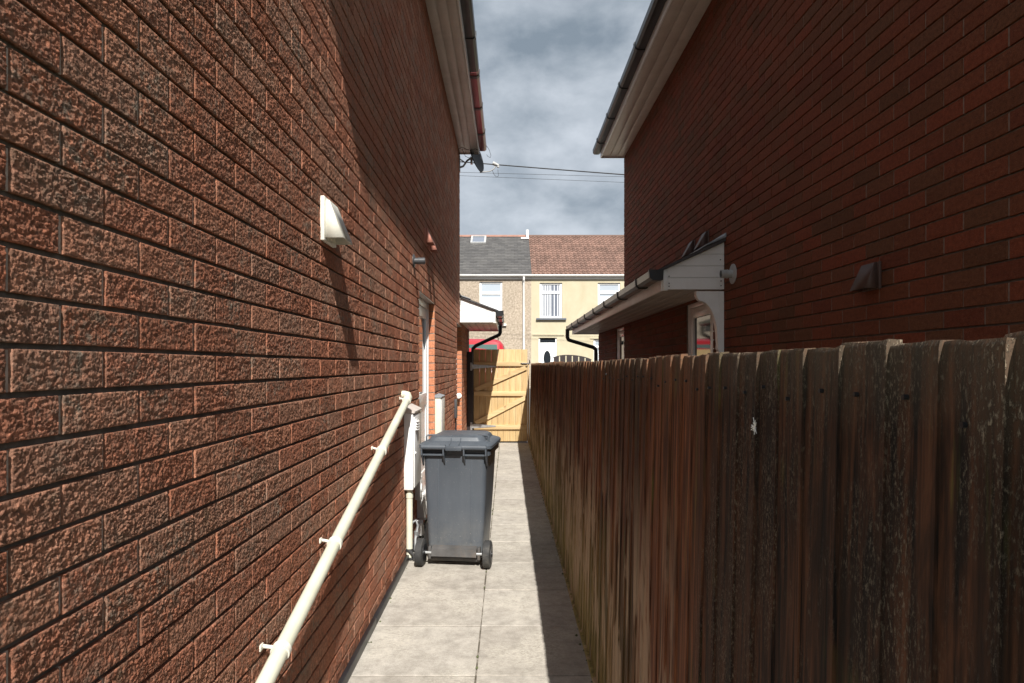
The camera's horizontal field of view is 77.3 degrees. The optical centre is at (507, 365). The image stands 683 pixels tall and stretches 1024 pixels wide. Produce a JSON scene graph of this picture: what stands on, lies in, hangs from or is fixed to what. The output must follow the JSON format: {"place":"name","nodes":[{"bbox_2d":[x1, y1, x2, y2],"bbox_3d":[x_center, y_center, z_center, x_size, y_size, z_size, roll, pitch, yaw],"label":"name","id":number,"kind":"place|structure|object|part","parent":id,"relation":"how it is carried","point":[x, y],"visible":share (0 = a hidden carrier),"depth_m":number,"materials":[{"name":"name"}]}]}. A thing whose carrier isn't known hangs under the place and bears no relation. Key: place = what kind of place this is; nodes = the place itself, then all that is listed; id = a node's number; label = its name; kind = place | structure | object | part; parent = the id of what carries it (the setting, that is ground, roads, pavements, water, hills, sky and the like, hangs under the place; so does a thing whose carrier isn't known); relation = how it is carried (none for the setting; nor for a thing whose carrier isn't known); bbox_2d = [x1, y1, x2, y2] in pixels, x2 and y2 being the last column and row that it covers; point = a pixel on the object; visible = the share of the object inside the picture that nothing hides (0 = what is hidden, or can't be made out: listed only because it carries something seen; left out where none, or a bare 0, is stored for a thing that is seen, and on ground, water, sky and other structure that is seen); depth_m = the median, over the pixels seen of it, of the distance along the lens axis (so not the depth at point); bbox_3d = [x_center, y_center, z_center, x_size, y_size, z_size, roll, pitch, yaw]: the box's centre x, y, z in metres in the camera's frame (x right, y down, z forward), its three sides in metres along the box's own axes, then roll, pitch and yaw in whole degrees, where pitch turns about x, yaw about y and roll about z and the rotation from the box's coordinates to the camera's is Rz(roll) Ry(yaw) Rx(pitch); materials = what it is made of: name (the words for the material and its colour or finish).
{"place":"outdoors","nodes":[
{"label":"outdoors","id":0,"kind":"place"},
{"bbox_2d":[348,443,591,682],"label":"path","id":1,"kind":"structure","parent":0,"point":[427,629],"depth_m":3.74,"materials":[{"name":"concrete"}]},
{"bbox_2d":[338,523,425,682],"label":"edging strip","id":2,"kind":"object","parent":1,"relation":"on","point":[353,662],"visible":0.92,"depth_m":3.50,"materials":[{"name":"grey concrete"}]},
{"bbox_2d":[406,490,414,560],"bbox_3d":[-0.724,1.192,4.772,0.057,0.549,0.097,0,0,-33],"label":"riser pipe","id":3,"kind":"object","parent":1,"relation":"on","point":[409,523],"visible":0.83,"depth_m":4.77,"materials":[{"name":"white plastic"}]},
{"bbox_2d":[414,430,500,567],"bbox_3d":[-0.360,0.981,4.879,0.562,0.939,0.695,0,0,6],"label":"wheelie bin","id":4,"kind":"object","parent":1,"relation":"on","point":[459,472],"visible":1,"depth_m":4.66,"materials":[{"name":"grey plastic"}]},
{"bbox_2d":[467,352,472,429],"bbox_3d":[-0.715,0.590,12.092,0.116,1.720,0.095,0,0,0],"label":"gate post","id":5,"kind":"object","parent":1,"relation":"on","point":[469,391],"visible":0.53,"depth_m":12.04,"materials":[{"name":"brown wood"}]},
{"bbox_2d":[470,349,529,440],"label":"timber gate","id":6,"kind":"structure","parent":5,"relation":"attached to","point":[483,365],"depth_m":12.08,"materials":[{"name":"yellow wood"}]},
{"bbox_2d":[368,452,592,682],"bbox_3d":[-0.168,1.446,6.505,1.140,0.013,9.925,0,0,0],"label":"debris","id":7,"kind":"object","parent":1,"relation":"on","point":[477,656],"visible":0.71,"depth_m":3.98,"materials":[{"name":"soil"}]},
{"bbox_2d":[528,364,528,442],"bbox_3d":[0.391,0.700,12.090,0.025,1.500,0.100,0,0,0],"label":"gate post","id":8,"kind":"object","parent":1,"relation":"on","point":[528,403],"visible":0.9,"depth_m":12.04,"materials":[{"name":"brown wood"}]},
{"bbox_2d":[529,331,1023,682],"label":"timber fence","id":9,"kind":"object","parent":1,"relation":"on","point":[850,512],"visible":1,"depth_m":0.96,"materials":[{"name":"brown wood"}]},
{"bbox_2d":[751,417,756,434],"bbox_3d":[0.424,0.103,1.101,0.003,0.030,0.026,0,0,0],"label":"fluff","id":10,"kind":"object","parent":9,"relation":"attached to","point":[753,426],"visible":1,"depth_m":1.10,"materials":[{"name":"white plastic"}]},
{"bbox_2d":[491,389,529,442],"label":"road","id":11,"kind":"structure","parent":0,"point":[509,441],"depth_m":13.69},
{"bbox_2d":[469,337,509,410],"bbox_3d":[-0.860,0.201,17.305,1.850,1.879,4.390,0,0,0],"label":"parked car","id":12,"kind":"object","parent":11,"relation":"on","point":[494,344],"visible":0.09,"depth_m":15.38,"materials":[{"name":"red paint"}]},
{"bbox_3d":[-0.860,-0.255,15.355,1.320,0.530,0.140,0,0,0],"label":"rear window","id":13,"kind":"part","parent":12,"relation":"part of","materials":[{"name":"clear glass"}]},
{"bbox_2d":[459,230,531,388],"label":"terraced house","id":14,"kind":"structure","parent":11,"relation":"on","point":[495,272],"depth_m":27.00,"materials":[{"name":"beige concrete"}]},
{"bbox_2d":[480,282,505,325],"bbox_3d":[-0.699,-2.624,27.005,1.288,1.862,0.210,0,0,0],"label":"window","id":15,"kind":"structure","parent":14,"relation":"in","point":[490,292],"depth_m":27.07,"materials":[{"name":"white plastic"}]},
{"bbox_2d":[553,355,591,361],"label":"arched gate","id":16,"kind":"structure","parent":11,"relation":"on","point":[568,358],"depth_m":20.00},
{"bbox_2d":[529,235,624,362],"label":"terraced house","id":17,"kind":"structure","parent":11,"relation":"on","point":[574,278],"depth_m":27.06,"materials":[{"name":"yellow paint"}]},
{"bbox_2d":[539,338,556,362],"bbox_3d":[1.688,-0.171,27.085,0.765,2.042,0.070,0,0,0],"label":"door","id":18,"kind":"structure","parent":17,"relation":"in","point":[547,346],"depth_m":27.07,"materials":[{"name":"white plastic"}]},
{"bbox_2d":[536,283,565,319],"bbox_3d":[1.833,-2.725,27.005,1.265,1.570,0.210,0,0,0],"label":"window","id":19,"kind":"structure","parent":17,"relation":"in","point":[550,293],"depth_m":27.08,"materials":[{"name":"white plastic"}]},
{"bbox_2d":[594,339,598,358],"bbox_3d":[4.095,-0.529,27.080,0.945,1.193,0.060,0,0,0],"label":"window","id":20,"kind":"structure","parent":17,"relation":"in","point":[595,340],"depth_m":27.07,"materials":[{"name":"white plastic"}]},
{"bbox_2d":[598,283,619,304],"bbox_3d":[4.275,-2.768,27.080,0.945,1.485,0.060,0,0,0],"label":"window","id":21,"kind":"structure","parent":17,"relation":"in","point":[605,291],"depth_m":27.07,"materials":[{"name":"white plastic"}]},
{"bbox_2d":[460,161,623,174],"bbox_3d":[1.000,-5.708,18.000,30.002,2.390,0.032,0,0,0],"label":"overhead cable","id":22,"kind":"object","parent":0,"point":[551,169],"visible":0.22,"depth_m":17.99,"materials":[{"name":"black rubber"}]},
{"bbox_2d":[463,172,620,176],"bbox_3d":[1.000,-6.637,22.000,30.000,0.835,0.012,0,0,0],"label":"overhead cable","id":23,"kind":"object","parent":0,"point":[542,174],"visible":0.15,"depth_m":22.00,"materials":[{"name":"black rubber"}]},
{"bbox_2d":[460,175,623,182],"bbox_3d":[1.000,-6.484,22.000,30.000,1.248,0.012,0,0,0],"label":"overhead cable","id":24,"kind":"object","parent":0,"point":[548,179],"visible":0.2,"depth_m":22.00,"materials":[{"name":"black rubber"}]},
{"bbox_2d":[460,0,650,234],"label":"sky","id":25,"kind":"structure","parent":0,"point":[551,71],"materials":[{"name":"grey"}]},
{"label":"ground","id":26,"kind":"structure","parent":0,"visible":0},
{"bbox_2d":[0,0,503,682],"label":"brick house","id":27,"kind":"structure","parent":26,"relation":"on","point":[218,356],"depth_m":1.69,"materials":[{"name":"brick"}]},
{"bbox_2d":[255,391,411,682],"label":"waste pipe","id":28,"kind":"object","parent":27,"relation":"attached to","point":[281,648],"visible":1,"depth_m":2.44,"materials":[{"name":"white plastic"}]},
{"bbox_2d":[320,196,352,247],"bbox_3d":[-0.723,-0.609,2.717,0.093,0.182,0.185,0,0,0],"label":"vent cover","id":29,"kind":"object","parent":27,"relation":"attached to","point":[334,232],"visible":1,"depth_m":2.64,"materials":[{"name":"white plastic"}]},
{"bbox_2d":[404,404,421,489],"bbox_3d":[-0.723,0.610,4.935,0.094,0.620,0.410,0,0,0],"label":"meter box","id":30,"kind":"object","parent":27,"relation":"attached to","point":[412,449],"visible":0.99,"depth_m":4.74,"materials":[{"name":"white plastic"}]},
{"bbox_2d":[412,254,425,267],"bbox_3d":[-0.722,-0.857,5.220,0.097,0.110,0.110,0,0,0],"label":"flue pipe","id":31,"kind":"object","parent":27,"relation":"attached to","point":[420,260],"visible":1,"depth_m":5.20,"materials":[{"name":"black plastic"}]},
{"bbox_2d":[413,476,426,550],"bbox_3d":[-0.732,1.181,5.274,0.076,0.503,0.652,0,0,0],"label":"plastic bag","id":32,"kind":"object","parent":27,"relation":"attached to","point":[420,498],"visible":0.86,"depth_m":5.32,"materials":[{"name":"white plastic"}]},
{"bbox_2d":[418,297,428,496],"bbox_3d":[-0.828,0.322,6.154,0.111,1.942,1.167,0,0,0],"label":"door","id":33,"kind":"structure","parent":27,"relation":"in","point":[423,308],"depth_m":6.50,"materials":[{"name":"white plastic"}]},
{"bbox_2d":[424,227,434,245],"bbox_3d":[-0.729,-1.210,5.985,0.081,0.150,0.170,0,0,0],"label":"vent cover","id":34,"kind":"object","parent":27,"relation":"attached to","point":[428,240],"visible":1,"depth_m":5.91,"materials":[{"name":"plastic"}]},
{"bbox_2d":[429,236,438,252],"bbox_3d":[-0.729,-1.200,6.305,0.081,0.150,0.170,0,0,0],"label":"vent cover","id":35,"kind":"object","parent":27,"relation":"attached to","point":[432,249],"visible":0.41,"depth_m":6.25,"materials":[{"name":"plastic"}]},
{"bbox_2d":[435,393,444,433],"bbox_3d":[-0.735,0.627,6.960,0.070,0.645,0.420,0,0,0],"label":"meter box","id":36,"kind":"object","parent":27,"relation":"attached to","point":[439,412],"visible":0.59,"depth_m":6.76,"materials":[{"name":"white plastic"}]},
{"bbox_2d":[454,399,456,429],"bbox_3d":[-0.752,0.740,9.290,0.035,0.520,0.140,0,0,0],"label":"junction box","id":37,"kind":"object","parent":27,"relation":"attached to","point":[455,408],"visible":0.94,"depth_m":9.22,"materials":[{"name":"grey plastic"}]},
{"bbox_2d":[458,147,498,176],"bbox_3d":[-0.528,-3.339,10.195,0.734,0.611,0.390,0,0,-35],"label":"satellite dish","id":38,"kind":"object","parent":27,"relation":"attached to","point":[477,160],"visible":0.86,"depth_m":10.27,"materials":[{"name":"metal"}]},
{"bbox_2d":[565,0,1023,360],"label":"brick house","id":39,"kind":"structure","parent":26,"relation":"on","point":[802,161],"depth_m":3.81,"materials":[{"name":"red brick"}]},
{"bbox_2d":[617,327,623,358],"bbox_3d":[1.872,0.322,10.483,0.075,1.942,0.727,0,0,0],"label":"door","id":40,"kind":"structure","parent":39,"relation":"in","point":[620,332],"depth_m":10.67,"materials":[{"name":"white plastic"}]},
{"bbox_2d":[681,240,695,257],"bbox_3d":[1.786,-1.157,6.330,0.098,0.155,0.160,0,0,0],"label":"vent cover","id":41,"kind":"object","parent":39,"relation":"attached to","point":[690,247],"visible":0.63,"depth_m":6.26,"materials":[{"name":"brown plastic"}]},
{"bbox_2d":[688,302,713,355],"bbox_3d":[1.872,0.322,6.158,0.075,1.942,0.877,0,0,0],"label":"window","id":42,"kind":"structure","parent":39,"relation":"in","point":[700,321],"depth_m":6.25,"materials":[{"name":"white plastic"}]},
{"bbox_2d":[694,230,708,249],"bbox_3d":[1.786,-1.157,5.900,0.098,0.155,0.160,0,0,0],"label":"vent cover","id":43,"kind":"object","parent":39,"relation":"attached to","point":[703,239],"visible":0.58,"depth_m":5.83,"materials":[{"name":"brown plastic"}]},
{"bbox_2d":[719,264,736,283],"bbox_3d":[1.784,-0.750,5.210,0.102,0.164,0.164,0,0,0],"label":"flue pipe","id":44,"kind":"object","parent":39,"relation":"attached to","point":[731,273],"visible":1,"depth_m":5.18,"materials":[{"name":"white plastic"}]},
{"bbox_2d":[850,261,880,291],"bbox_3d":[1.795,-0.448,3.215,0.080,0.135,0.150,0,0,0],"label":"vent cover","id":45,"kind":"object","parent":39,"relation":"attached to","point":[868,277],"visible":1,"depth_m":3.17,"materials":[{"name":"brown plastic"}]}
]}

